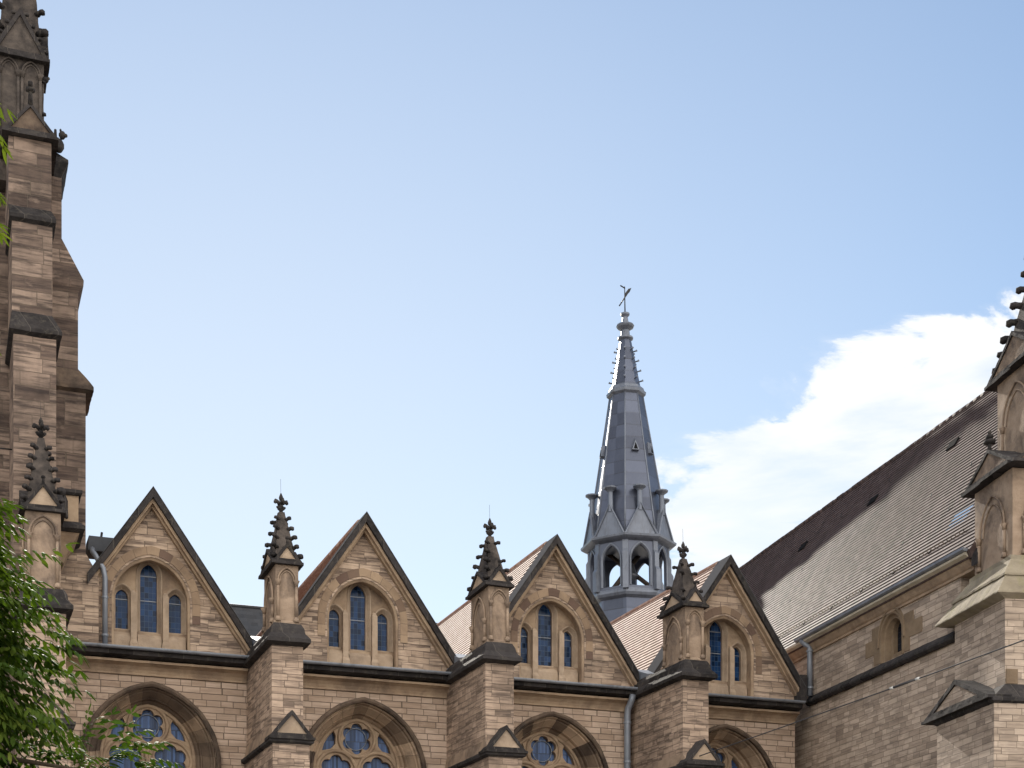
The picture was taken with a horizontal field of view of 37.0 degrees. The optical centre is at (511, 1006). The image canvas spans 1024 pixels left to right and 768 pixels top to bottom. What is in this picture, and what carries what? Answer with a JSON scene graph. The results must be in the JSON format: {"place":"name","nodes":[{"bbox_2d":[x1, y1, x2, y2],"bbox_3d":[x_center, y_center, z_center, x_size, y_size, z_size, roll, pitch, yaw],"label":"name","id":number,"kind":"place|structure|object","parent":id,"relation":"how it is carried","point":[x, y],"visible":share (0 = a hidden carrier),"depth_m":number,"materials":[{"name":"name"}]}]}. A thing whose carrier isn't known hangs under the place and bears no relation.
{"place":"outdoors","nodes":[
{"label":"outdoors","id":0,"kind":"place"},
{"bbox_2d":[229,603,436,635],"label":"nave roof","id":1,"kind":"structure","parent":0,"point":[250,617],"depth_m":67.95,"materials":[{"name":"stone"}]},
{"bbox_2d":[0,0,1023,622],"label":"sky","id":2,"kind":"structure","parent":0,"point":[374,257],"materials":[{"name":"blue"}]},
{"label":"ground","id":3,"kind":"structure","parent":0,"visible":0},
{"bbox_2d":[0,0,98,767],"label":"bell tower","id":4,"kind":"structure","parent":3,"relation":"on","point":[41,283],"depth_m":37.41,"materials":[{"name":"brown stone"}]},
{"bbox_2d":[0,103,182,767],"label":"leafy tree","id":5,"kind":"object","parent":3,"relation":"on","point":[16,656],"visible":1,"depth_m":15.02,"materials":[{"name":"green plant"}]},
{"bbox_2d":[7,402,806,767],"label":"church aisle","id":6,"kind":"object","parent":3,"relation":"on","point":[351,654],"visible":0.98,"depth_m":41.16,"materials":[{"name":"stone"}]},
{"bbox_2d":[114,583,131,645],"bbox_3d":[-10.052,-10.002,39.474,0.583,1.811,0.375,0,0,-21],"label":"lancet window","id":7,"kind":"structure","parent":6,"relation":"in","point":[122,592],"depth_m":39.58,"materials":[{"name":"glass"}]},
{"bbox_2d":[135,563,162,647],"bbox_3d":[-9.415,-10.363,39.716,0.700,2.531,0.377,0,0,-21],"label":"lancet window","id":8,"kind":"structure","parent":6,"relation":"in","point":[149,577],"depth_m":39.82,"materials":[{"name":"glass"}]},
{"bbox_2d":[79,682,220,767],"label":"tracery window","id":9,"kind":"structure","parent":6,"relation":"in","point":[174,721],"depth_m":39.81,"materials":[{"name":"stone"}]},
{"bbox_2d":[167,588,186,649],"bbox_3d":[-8.780,-10.004,39.957,0.585,1.816,0.372,0,0,-21],"label":"lancet window","id":10,"kind":"structure","parent":6,"relation":"in","point":[177,600],"depth_m":40.05,"materials":[{"name":"glass"}]},
{"bbox_2d":[329,603,342,662],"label":"lancet window","id":11,"kind":"structure","parent":6,"relation":"in","point":[335,613],"depth_m":41.56,"materials":[{"name":"glass"}]},
{"bbox_2d":[347,584,370,664],"bbox_3d":[-4.179,-10.365,41.698,0.695,2.534,0.375,0,0,-21],"label":"lancet window","id":12,"kind":"structure","parent":6,"relation":"in","point":[358,595],"depth_m":41.80,"materials":[{"name":"glass"}]},
{"bbox_2d":[309,697,425,767],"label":"tracery window","id":13,"kind":"structure","parent":6,"relation":"in","point":[358,735],"depth_m":41.78,"materials":[{"name":"stone"}]},
{"bbox_2d":[375,608,392,666],"bbox_3d":[-3.542,-10.004,41.940,0.584,1.812,0.375,0,0,-21],"label":"lancet window","id":14,"kind":"structure","parent":6,"relation":"in","point":[385,620],"depth_m":42.02,"materials":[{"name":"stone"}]},
{"bbox_2d":[521,621,531,677],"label":"lancet window","id":15,"kind":"structure","parent":6,"relation":"in","point":[526,671],"depth_m":43.50,"materials":[{"name":"glass"}]},
{"bbox_2d":[535,603,557,680],"bbox_3d":[0.965,-10.363,43.647,0.695,2.532,0.376,0,0,-21],"label":"lancet window","id":16,"kind":"structure","parent":6,"relation":"in","point":[546,614],"depth_m":43.76,"materials":[{"name":"glass"}]},
{"bbox_2d":[514,711,608,767],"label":"tracery window","id":17,"kind":"structure","parent":6,"relation":"in","point":[550,742],"depth_m":43.73,"materials":[{"name":"stone"}]},
{"bbox_2d":[561,626,577,681],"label":"lancet window","id":18,"kind":"structure","parent":6,"relation":"in","point":[570,635],"depth_m":43.95,"materials":[{"name":"stone"}]},
{"bbox_2d":[708,620,728,694],"bbox_3d":[6.098,-10.364,45.591,0.694,2.531,0.374,0,0,-21],"label":"lancet window","id":19,"kind":"structure","parent":6,"relation":"in","point":[717,630],"depth_m":45.71,"materials":[{"name":"glass"}]},
{"bbox_2d":[732,642,746,695],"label":"lancet window","id":20,"kind":"structure","parent":6,"relation":"in","point":[740,652],"depth_m":45.90,"materials":[{"name":"stone"}]},
{"bbox_2d":[709,724,773,767],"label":"tracery window","id":21,"kind":"structure","parent":6,"relation":"in","point":[749,753],"depth_m":45.63,"materials":[{"name":"stone"}]},
{"bbox_2d":[699,640,1023,755],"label":"overhead cable","id":22,"kind":"object","parent":6,"relation":"attached to","point":[904,683],"visible":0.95,"depth_m":35.07,"materials":[{"name":"grey rubber"}]},
{"bbox_2d":[739,391,997,767],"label":"transept","id":23,"kind":"structure","parent":3,"relation":"on","point":[858,588],"depth_m":43.45,"materials":[{"name":"stone"}]},
{"bbox_2d":[581,285,676,621],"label":"fleche","id":24,"kind":"object","parent":23,"relation":"on","point":[628,532],"visible":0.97,"depth_m":73.71,"materials":[{"name":"grey metal"}]},
{"bbox_2d":[865,608,921,665],"bbox_3d":[10.394,-10.050,41.182,0.440,1.420,3.130,0,0,-14],"label":"round arched window","id":25,"kind":"structure","parent":23,"relation":"in","point":[891,639],"depth_m":41.55,"materials":[{"name":"stone"}]},
{"bbox_2d":[921,271,1023,767],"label":"corner turret","id":26,"kind":"object","parent":3,"relation":"on","point":[975,716],"visible":1,"depth_m":35.83,"materials":[{"name":"stone"}]}
]}

